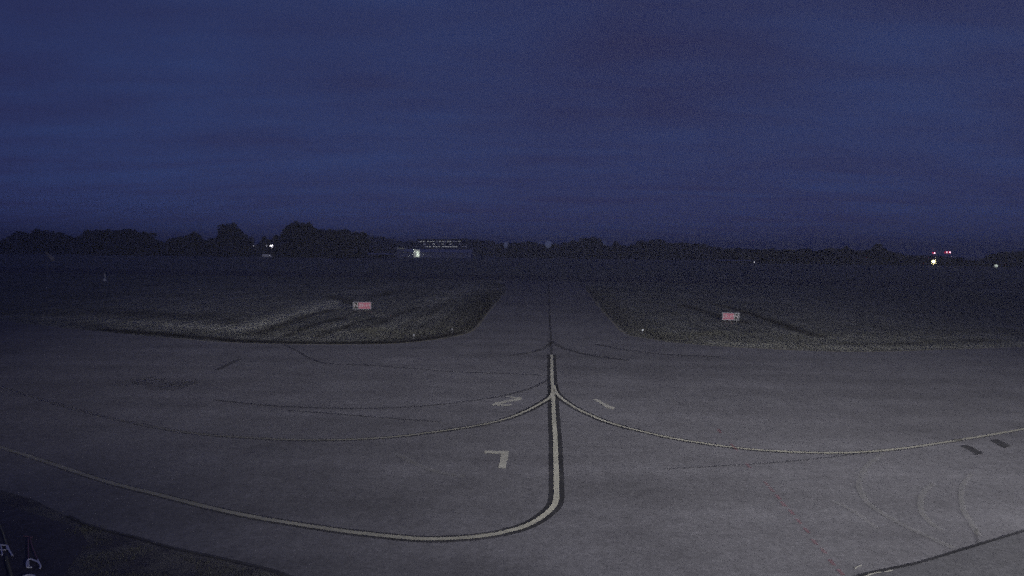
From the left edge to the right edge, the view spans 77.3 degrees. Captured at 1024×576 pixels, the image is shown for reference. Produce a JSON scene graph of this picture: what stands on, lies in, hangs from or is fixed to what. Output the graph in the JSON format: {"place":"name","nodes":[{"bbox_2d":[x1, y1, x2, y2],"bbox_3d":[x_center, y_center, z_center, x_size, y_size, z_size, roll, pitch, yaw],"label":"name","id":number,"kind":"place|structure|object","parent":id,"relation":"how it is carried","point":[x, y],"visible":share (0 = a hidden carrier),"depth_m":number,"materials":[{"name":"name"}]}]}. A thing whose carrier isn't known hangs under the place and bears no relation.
{"place":"outdoors","nodes":[
{"label":"outdoors","id":0,"kind":"place"},
{"bbox_2d":[418,239,472,249],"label":"office building","id":1,"kind":"structure","parent":0,"point":[462,244],"depth_m":638.55,"materials":[{"name":"grey"}]},
{"bbox_2d":[0,253,1023,351],"bbox_3d":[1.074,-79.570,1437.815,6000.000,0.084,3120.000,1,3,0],"label":"ground","id":2,"kind":"structure","parent":0,"point":[299,303],"depth_m":82.20,"materials":[{"name":"green plant"}]},
{"bbox_2d":[7,231,30,253],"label":"tree","id":3,"kind":"object","parent":2,"relation":"on","point":[22,238],"visible":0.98,"depth_m":384.48,"materials":[{"name":"green plant"}]},
{"bbox_2d":[28,228,55,253],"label":"tree","id":4,"kind":"object","parent":2,"relation":"on","point":[40,238],"visible":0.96,"depth_m":391.43,"materials":[{"name":"green plant"}]},
{"bbox_2d":[45,252,54,278],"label":"windsock","id":5,"kind":"object","parent":2,"relation":"on","point":[51,257],"visible":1,"depth_m":117.78,"materials":[{"name":"grey"}]},
{"bbox_2d":[48,233,69,252],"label":"tree","id":6,"kind":"object","parent":2,"relation":"on","point":[61,239],"visible":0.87,"depth_m":396.26,"materials":[{"name":"green plant"}]},
{"bbox_2d":[78,229,95,254],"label":"tree","id":7,"kind":"object","parent":2,"relation":"on","point":[86,242],"visible":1,"depth_m":386.01,"materials":[{"name":"green plant"}]},
{"bbox_2d":[92,230,110,254],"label":"tree","id":8,"kind":"object","parent":2,"relation":"on","point":[100,237],"visible":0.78,"depth_m":391.43,"materials":[{"name":"green plant"}]},
{"bbox_2d":[104,229,116,253],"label":"tree","id":9,"kind":"object","parent":2,"relation":"on","point":[112,232],"visible":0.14,"depth_m":412.94,"materials":[{"name":"green plant"}]},
{"bbox_2d":[108,229,136,254],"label":"tree","id":10,"kind":"object","parent":2,"relation":"on","point":[126,237],"visible":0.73,"depth_m":396.36,"materials":[{"name":"green plant"}]},
{"bbox_2d":[130,232,156,255],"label":"tree","id":11,"kind":"object","parent":2,"relation":"on","point":[142,245],"visible":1,"depth_m":385.62,"materials":[{"name":"green plant"}]},
{"bbox_2d":[151,240,163,254],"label":"tree","id":12,"kind":"object","parent":2,"relation":"on","point":[159,243],"visible":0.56,"depth_m":397.38,"materials":[{"name":"green plant"}]},
{"bbox_2d":[165,238,175,255],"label":"tree","id":13,"kind":"object","parent":2,"relation":"on","point":[170,242],"visible":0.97,"depth_m":392.04,"materials":[{"name":"green plant"}]},
{"bbox_2d":[174,236,189,255],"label":"tree","id":14,"kind":"object","parent":2,"relation":"on","point":[181,241],"visible":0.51,"depth_m":396.96,"materials":[{"name":"green plant"}]},
{"bbox_2d":[185,231,201,255],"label":"tree","id":15,"kind":"object","parent":2,"relation":"on","point":[194,244],"visible":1,"depth_m":385.80,"materials":[{"name":"green plant"}]},
{"bbox_2d":[215,222,239,256],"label":"tree","id":16,"kind":"object","parent":2,"relation":"on","point":[226,234],"visible":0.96,"depth_m":390.53,"materials":[{"name":"green plant"}]},
{"bbox_2d":[229,229,244,255],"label":"tree","id":17,"kind":"object","parent":2,"relation":"on","point":[240,238],"visible":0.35,"depth_m":397.28,"materials":[{"name":"green plant"}]},
{"bbox_2d":[244,237,254,251],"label":"tree","id":18,"kind":"object","parent":2,"relation":"on","point":[247,241],"visible":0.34,"depth_m":411.96,"materials":[{"name":"green plant"}]},
{"bbox_2d":[260,236,267,254],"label":"tree","id":19,"kind":"object","parent":2,"relation":"on","point":[263,248],"visible":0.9,"depth_m":386.36,"materials":[{"name":"green plant"}]},
{"bbox_2d":[270,235,281,256],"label":"tree","id":20,"kind":"object","parent":2,"relation":"on","point":[276,248],"visible":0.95,"depth_m":391.68,"materials":[{"name":"green plant"}]},
{"bbox_2d":[281,224,297,256],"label":"tree","id":21,"kind":"object","parent":2,"relation":"on","point":[288,233],"visible":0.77,"depth_m":397.17,"materials":[{"name":"green plant"}]},
{"bbox_2d":[290,220,315,257],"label":"tree","id":22,"kind":"object","parent":2,"relation":"on","point":[304,238],"visible":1,"depth_m":384.66,"materials":[{"name":"green plant"}]},
{"bbox_2d":[309,228,325,257],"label":"tree","id":23,"kind":"object","parent":2,"relation":"on","point":[317,233],"visible":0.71,"depth_m":390.47,"materials":[{"name":"green plant"}]},
{"bbox_2d":[323,228,331,254],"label":"tree","id":24,"kind":"object","parent":2,"relation":"on","point":[326,233],"visible":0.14,"depth_m":412.33,"materials":[{"name":"green plant"}]},
{"bbox_2d":[324,229,351,257],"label":"tree","id":25,"kind":"object","parent":2,"relation":"on","point":[335,237],"visible":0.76,"depth_m":395.57,"materials":[{"name":"green plant"}]},
{"bbox_2d":[345,232,356,257],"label":"tree","id":26,"kind":"object","parent":2,"relation":"on","point":[351,239],"visible":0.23,"depth_m":402.13,"materials":[{"name":"green plant"}]},
{"bbox_2d":[350,231,370,257],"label":"tree","id":27,"kind":"object","parent":2,"relation":"on","point":[360,242],"visible":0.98,"depth_m":385.42,"materials":[{"name":"green plant"}]},
{"bbox_2d":[353,302,370,309],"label":"airfield sign","id":28,"kind":"object","parent":2,"relation":"on","point":[361,305],"visible":0.98,"depth_m":66.87,"materials":[{"name":"red"}]},
{"bbox_2d":[367,253,394,257],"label":"shed","id":29,"kind":"structure","parent":2,"relation":"on","point":[380,255],"depth_m":429.58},
{"bbox_2d":[378,238,388,252],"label":"tree","id":30,"kind":"object","parent":2,"relation":"on","point":[383,244],"visible":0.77,"depth_m":765.72,"materials":[{"name":"green plant"}]},
{"bbox_2d":[386,240,398,251],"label":"tree","id":31,"kind":"object","parent":2,"relation":"on","point":[392,245],"visible":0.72,"depth_m":763.43,"materials":[{"name":"green plant"}]},
{"bbox_2d":[397,240,403,247],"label":"tree","id":32,"kind":"object","parent":2,"relation":"on","point":[400,243],"visible":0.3,"depth_m":774.24,"materials":[{"name":"green plant"}]},
{"bbox_2d":[410,241,417,248],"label":"tree","id":33,"kind":"object","parent":2,"relation":"on","point":[413,244],"visible":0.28,"depth_m":757.77,"materials":[{"name":"green plant"}]},
{"bbox_2d":[397,248,473,257],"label":"hangar","id":34,"kind":"structure","parent":2,"relation":"on","point":[438,253],"depth_m":471.46,"materials":[{"name":"metal"}]},
{"bbox_2d":[414,250,419,256],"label":"doorway","id":35,"kind":"structure","parent":34,"relation":"in","point":[416,252],"depth_m":470.83,"materials":[{"name":"grey"}]},
{"bbox_2d":[472,239,481,254],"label":"tree","id":36,"kind":"object","parent":2,"relation":"on","point":[477,244],"visible":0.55,"depth_m":773.47,"materials":[{"name":"green plant"}]},
{"bbox_2d":[480,240,491,254],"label":"tree","id":37,"kind":"object","parent":2,"relation":"on","point":[483,244],"visible":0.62,"depth_m":774.58,"materials":[{"name":"green plant"}]},
{"bbox_2d":[486,241,494,252],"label":"tree","id":38,"kind":"object","parent":2,"relation":"on","point":[491,243],"visible":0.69,"depth_m":772.14,"materials":[{"name":"green plant"}]},
{"bbox_2d":[5,229,982,260],"bbox_3d":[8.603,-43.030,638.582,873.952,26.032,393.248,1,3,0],"label":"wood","id":39,"kind":"object","parent":2,"relation":"on","point":[253,253],"visible":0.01,"depth_m":464.50,"materials":[{"name":"green plant"}]},
{"bbox_2d":[499,242,513,256],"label":"tree","id":40,"kind":"object","parent":2,"relation":"on","point":[501,246],"visible":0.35,"depth_m":548.35,"materials":[{"name":"green plant"}]},
{"bbox_2d":[0,280,1023,575],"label":"apron","id":41,"kind":"object","parent":2,"relation":"on","point":[112,432],"visible":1,"depth_m":20.98,"materials":[{"name":"concrete"}]},
{"bbox_2d":[0,490,285,575],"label":"grass verge","id":42,"kind":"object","parent":41,"relation":"on","point":[162,560],"depth_m":13.29,"materials":[{"name":"green plant"}]},
{"bbox_2d":[0,504,87,575],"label":"equipment pad","id":43,"kind":"object","parent":42,"relation":"on","point":[58,549],"visible":1,"depth_m":13.86,"materials":[{"name":"grey concrete"}]},
{"bbox_2d":[0,525,12,555],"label":"tow bar","id":44,"kind":"object","parent":43,"relation":"on","point":[7,548],"visible":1,"depth_m":13.60,"materials":[{"name":"grey metal"}]},
{"bbox_2d":[4,555,12,575],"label":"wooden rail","id":45,"kind":"object","parent":43,"relation":"on","point":[8,565],"visible":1,"depth_m":12.77,"materials":[{"name":"brown wood"}]},
{"bbox_2d":[24,536,41,568],"bbox_3d":[-10.098,5.523,13.398,0.243,0.032,1.993,-2,5,-41],"label":"tow bar","id":46,"kind":"object","parent":43,"relation":"on","point":[28,559],"visible":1,"depth_m":13.07,"materials":[{"name":"grey metal"}]},
{"bbox_2d":[154,354,558,539],"bbox_3d":[-2.935,5.022,24.008,28.436,0.001,18.200,-2,4,-39],"label":"centerline","id":47,"kind":"object","parent":41,"relation":"on","point":[551,508],"visible":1,"depth_m":15.34,"materials":[{"name":"yellow paint"}]},
{"bbox_2d":[390,355,564,541],"bbox_3d":[-2.857,5.029,24.051,28.596,0.001,18.365,-2,4,-39],"label":"centerline border","id":48,"kind":"object","parent":41,"relation":"on","point":[561,483],"visible":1,"depth_m":19.26,"materials":[{"name":"black paint"}]},
{"bbox_2d":[485,451,508,467],"bbox_3d":[-0.487,5.304,19.850,0.784,0.001,1.638,1,3,0],"label":"painted character","id":49,"kind":"object","parent":41,"relation":"on","point":[503,459],"visible":1,"depth_m":20.10,"materials":[{"name":"white paint"}]},
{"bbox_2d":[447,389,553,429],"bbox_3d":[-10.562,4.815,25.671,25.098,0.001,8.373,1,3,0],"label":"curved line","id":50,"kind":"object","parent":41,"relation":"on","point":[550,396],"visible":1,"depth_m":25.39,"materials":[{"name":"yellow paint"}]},
{"bbox_2d":[451,391,555,429],"bbox_3d":[-10.503,4.826,25.636,25.269,0.001,8.478,1,3,0],"label":"curved line border","id":51,"kind":"object","parent":41,"relation":"on","point":[543,399],"visible":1,"depth_m":26.76,"materials":[{"name":"black paint"}]},
{"bbox_2d":[492,396,521,405],"bbox_3d":[-0.195,4.853,27.440,0.820,0.001,1.808,2,4,20],"label":"painted character","id":52,"kind":"object","parent":41,"relation":"on","point":[515,399],"visible":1,"depth_m":27.38,"materials":[{"name":"white paint"}]},
{"bbox_2d":[593,399,613,408],"bbox_3d":[3.893,4.924,27.185,0.303,0.001,1.827,0,4,-19],"label":"painted stroke","id":53,"kind":"object","parent":41,"relation":"on","point":[605,405],"visible":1,"depth_m":27.08,"materials":[{"name":"white paint"}]},
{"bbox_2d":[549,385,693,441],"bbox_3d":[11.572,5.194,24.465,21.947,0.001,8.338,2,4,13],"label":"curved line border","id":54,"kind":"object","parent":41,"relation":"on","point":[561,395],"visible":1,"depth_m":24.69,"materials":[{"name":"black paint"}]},
{"bbox_2d":[552,385,1023,452],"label":"curved line","id":55,"kind":"object","parent":41,"relation":"on","point":[558,395],"visible":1,"depth_m":22.10,"materials":[{"name":"yellow paint"}]},
{"bbox_2d":[855,529,1023,575],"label":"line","id":56,"kind":"object","parent":41,"relation":"on","point":[934,557],"visible":1,"depth_m":13.78,"materials":[{"name":"black paint"}]},
{"bbox_2d":[961,445,982,454],"bbox_3d":[15.432,5.422,21.468,0.386,0.001,1.227,1,3,7],"label":"blacked out marking","id":57,"kind":"object","parent":41,"relation":"on","point":[976,452],"visible":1,"depth_m":21.38,"materials":[{"name":"black paint"}]},
{"bbox_2d":[991,439,1006,447],"bbox_3d":[16.977,5.397,22.233,0.436,0.001,1.177,1,3,10],"label":"blacked out marking","id":58,"kind":"object","parent":41,"relation":"on","point":[998,440],"visible":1,"depth_m":22.34,"materials":[{"name":"black paint"}]},
{"bbox_2d":[514,243,524,256],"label":"tree","id":59,"kind":"object","parent":2,"relation":"on","point":[522,246],"visible":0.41,"depth_m":548.66,"materials":[{"name":"green plant"}]},
{"bbox_2d":[533,243,542,257],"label":"tree","id":60,"kind":"object","parent":2,"relation":"on","point":[537,247],"visible":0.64,"depth_m":556.68,"materials":[{"name":"green plant"}]},
{"bbox_2d":[545,241,550,257],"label":"water tower","id":61,"kind":"structure","parent":2,"relation":"on","point":[548,244],"depth_m":497.60,"materials":[{"name":"white"}]},
{"bbox_2d":[542,243,556,257],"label":"tree","id":62,"kind":"object","parent":2,"relation":"on","point":[553,248],"visible":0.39,"depth_m":541.17,"materials":[{"name":"green plant"}]},
{"bbox_2d":[557,244,566,255],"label":"tree","id":63,"kind":"object","parent":2,"relation":"on","point":[561,246],"visible":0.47,"depth_m":547.09,"materials":[{"name":"green plant"}]},
{"bbox_2d":[558,242,571,257],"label":"tree","id":64,"kind":"object","parent":2,"relation":"on","point":[568,246],"visible":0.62,"depth_m":548.46,"materials":[{"name":"green plant"}]},
{"bbox_2d":[570,239,576,257],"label":"tree","id":65,"kind":"object","parent":2,"relation":"on","point":[573,250],"visible":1,"depth_m":531.79,"materials":[{"name":"green plant"}]},
{"bbox_2d":[579,237,588,257],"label":"tree","id":66,"kind":"object","parent":2,"relation":"on","point":[583,248],"visible":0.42,"depth_m":535.11,"materials":[{"name":"green plant"}]},
{"bbox_2d":[584,236,602,258],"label":"tree","id":67,"kind":"object","parent":2,"relation":"on","point":[594,245],"visible":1,"depth_m":524.42,"materials":[{"name":"green plant"}]},
{"bbox_2d":[611,241,619,254],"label":"tree","id":68,"kind":"object","parent":2,"relation":"on","point":[615,247],"visible":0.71,"depth_m":531.33,"materials":[{"name":"green plant"}]},
{"bbox_2d":[627,246,635,258],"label":"tree","id":69,"kind":"object","parent":2,"relation":"on","point":[631,250],"visible":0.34,"depth_m":554.66,"materials":[{"name":"green plant"}]},
{"bbox_2d":[630,252,638,258],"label":"shrub","id":70,"kind":"object","parent":2,"relation":"on","point":[632,255],"visible":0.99,"depth_m":534.36,"materials":[{"name":"green plant"}]},
{"bbox_2d":[634,241,644,257],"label":"tree","id":71,"kind":"object","parent":2,"relation":"on","point":[638,245],"visible":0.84,"depth_m":537.68,"materials":[{"name":"green plant"}]},
{"bbox_2d":[639,240,651,258],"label":"tree","id":72,"kind":"object","parent":2,"relation":"on","point":[645,248],"visible":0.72,"depth_m":536.61,"materials":[{"name":"green plant"}]},
{"bbox_2d":[648,239,667,259],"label":"tree","id":73,"kind":"object","parent":2,"relation":"on","point":[657,251],"visible":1,"depth_m":523.62,"materials":[{"name":"green plant"}]},
{"bbox_2d":[672,242,687,259],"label":"tree","id":74,"kind":"object","parent":2,"relation":"on","point":[681,246],"visible":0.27,"depth_m":548.85,"materials":[{"name":"green plant"}]},
{"bbox_2d":[683,243,697,259],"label":"tree","id":75,"kind":"object","parent":2,"relation":"on","point":[688,247],"visible":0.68,"depth_m":542.59,"materials":[{"name":"green plant"}]},
{"bbox_2d":[694,244,713,259],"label":"tree","id":76,"kind":"object","parent":2,"relation":"on","point":[704,248],"visible":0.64,"depth_m":536.73,"materials":[{"name":"green plant"}]},
{"bbox_2d":[717,249,727,259],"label":"tree","id":77,"kind":"object","parent":2,"relation":"on","point":[722,254],"visible":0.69,"depth_m":424.90,"materials":[{"name":"green plant"}]},
{"bbox_2d":[722,312,738,321],"bbox_3d":[20.858,2.818,61.092,1.571,0.930,0.200,1,3,9],"label":"airfield sign","id":78,"kind":"object","parent":2,"relation":"on","point":[729,316],"visible":0.99,"depth_m":61.02,"materials":[{"name":"red"}]},
{"bbox_2d":[722,248,739,259],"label":"tree","id":79,"kind":"object","parent":2,"relation":"on","point":[732,254],"visible":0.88,"depth_m":421.54,"materials":[{"name":"green plant"}]},
{"bbox_2d":[714,259,751,263],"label":"shed","id":80,"kind":"structure","parent":2,"relation":"on","point":[733,261],"depth_m":394.66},
{"bbox_2d":[736,249,748,259],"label":"tree","id":81,"kind":"object","parent":2,"relation":"on","point":[743,255],"visible":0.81,"depth_m":426.39,"materials":[{"name":"green plant"}]},
{"bbox_2d":[747,249,760,262],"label":"tree","id":82,"kind":"object","parent":2,"relation":"on","point":[751,255],"visible":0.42,"depth_m":417.76,"materials":[{"name":"green plant"}]},
{"bbox_2d":[752,251,762,262],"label":"shrub","id":83,"kind":"object","parent":2,"relation":"on","point":[756,257],"visible":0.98,"depth_m":407.38,"materials":[{"name":"green plant"}]},
{"bbox_2d":[761,251,770,262],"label":"shrub","id":84,"kind":"object","parent":2,"relation":"on","point":[765,256],"visible":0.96,"depth_m":406.84,"materials":[{"name":"green plant"}]},
{"bbox_2d":[769,248,778,262],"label":"tree","id":85,"kind":"object","parent":2,"relation":"on","point":[774,257],"visible":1,"depth_m":406.99,"materials":[{"name":"green plant"}]},
{"bbox_2d":[777,249,787,262],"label":"tree","id":86,"kind":"object","parent":2,"relation":"on","point":[782,251],"visible":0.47,"depth_m":412.30,"materials":[{"name":"green plant"}]},
{"bbox_2d":[787,249,798,262],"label":"tree","id":87,"kind":"object","parent":2,"relation":"on","point":[791,251],"visible":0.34,"depth_m":424.93,"materials":[{"name":"green plant"}]},
{"bbox_2d":[791,252,801,263],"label":"shrub","id":88,"kind":"object","parent":2,"relation":"on","point":[796,257],"visible":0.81,"depth_m":411.56,"materials":[{"name":"green plant"}]},
{"bbox_2d":[804,248,811,263],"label":"tree","id":89,"kind":"object","parent":2,"relation":"on","point":[808,250],"visible":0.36,"depth_m":412.68,"materials":[{"name":"green plant"}]},
{"bbox_2d":[810,254,816,263],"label":"shrub","id":90,"kind":"object","parent":2,"relation":"on","point":[812,257],"visible":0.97,"depth_m":408.74,"materials":[{"name":"green plant"}]},
{"bbox_2d":[816,249,827,263],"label":"tree","id":91,"kind":"object","parent":2,"relation":"on","point":[819,251],"visible":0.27,"depth_m":415.84,"materials":[{"name":"green plant"}]},
{"bbox_2d":[826,247,837,263],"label":"tree","id":92,"kind":"object","parent":2,"relation":"on","point":[831,255],"visible":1,"depth_m":401.30,"materials":[{"name":"green plant"}]},
{"bbox_2d":[835,254,842,263],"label":"shrub","id":93,"kind":"object","parent":2,"relation":"on","point":[839,260],"visible":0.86,"depth_m":403.39,"materials":[{"name":"green plant"}]},
{"bbox_2d":[842,246,849,263],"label":"tree","id":94,"kind":"object","parent":2,"relation":"on","point":[846,253],"visible":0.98,"depth_m":407.27,"materials":[{"name":"green plant"}]},
{"bbox_2d":[854,249,871,264],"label":"tree","id":95,"kind":"object","parent":2,"relation":"on","point":[860,253],"visible":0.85,"depth_m":412.56,"materials":[{"name":"green plant"}]},
{"bbox_2d":[873,243,881,263],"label":"tree","id":96,"kind":"object","parent":2,"relation":"on","point":[877,249],"visible":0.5,"depth_m":413.31,"materials":[{"name":"green plant"}]},
{"bbox_2d":[873,246,888,264],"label":"tree","id":97,"kind":"object","parent":2,"relation":"on","point":[883,252],"visible":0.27,"depth_m":416.55,"materials":[{"name":"green plant"}]},
{"bbox_2d":[889,255,900,264],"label":"shrub","id":98,"kind":"object","parent":2,"relation":"on","point":[892,260],"visible":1,"depth_m":406.33,"materials":[{"name":"green plant"}]},
{"bbox_2d":[897,255,917,264],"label":"tree","id":99,"kind":"object","parent":2,"relation":"on","point":[909,257],"visible":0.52,"depth_m":414.35,"materials":[{"name":"green plant"}]},
{"bbox_2d":[915,255,931,264],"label":"tree","id":100,"kind":"object","parent":2,"relation":"on","point":[921,260],"visible":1,"depth_m":418.28,"materials":[{"name":"green plant"}]},
{"bbox_2d":[926,256,944,264],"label":"tree","id":101,"kind":"object","parent":2,"relation":"on","point":[937,259],"visible":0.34,"depth_m":424.05,"materials":[{"name":"green plant"}]},
{"bbox_2d":[939,258,960,265],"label":"tree","id":102,"kind":"object","parent":2,"relation":"on","point":[956,260],"visible":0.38,"depth_m":412.50,"materials":[{"name":"green plant"}]},
{"bbox_2d":[943,260,957,265],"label":"shrub","id":103,"kind":"object","parent":2,"relation":"on","point":[953,263],"visible":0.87,"depth_m":403.87,"materials":[{"name":"green plant"}]},
{"bbox_2d":[984,253,996,266],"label":"tree","id":104,"kind":"object","parent":2,"relation":"on","point":[991,259],"visible":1,"depth_m":401.15,"materials":[{"name":"green plant"}]},
{"bbox_2d":[996,255,1008,266],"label":"shrub","id":105,"kind":"object","parent":2,"relation":"on","point":[1001,259],"visible":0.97,"depth_m":401.40,"materials":[{"name":"green plant"}]},
{"bbox_2d":[997,251,1018,266],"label":"tree","id":106,"kind":"object","parent":2,"relation":"on","point":[1006,253],"visible":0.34,"depth_m":404.67,"materials":[{"name":"green plant"}]},
{"bbox_2d":[0,0,1023,256],"label":"sky","id":107,"kind":"structure","parent":0,"point":[898,125],"materials":[{"name":"blue"}]},
{"bbox_2d":[865,531,1023,575],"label":"pavement","id":108,"kind":"structure","parent":0,"point":[1004,556],"depth_m":13.54,"materials":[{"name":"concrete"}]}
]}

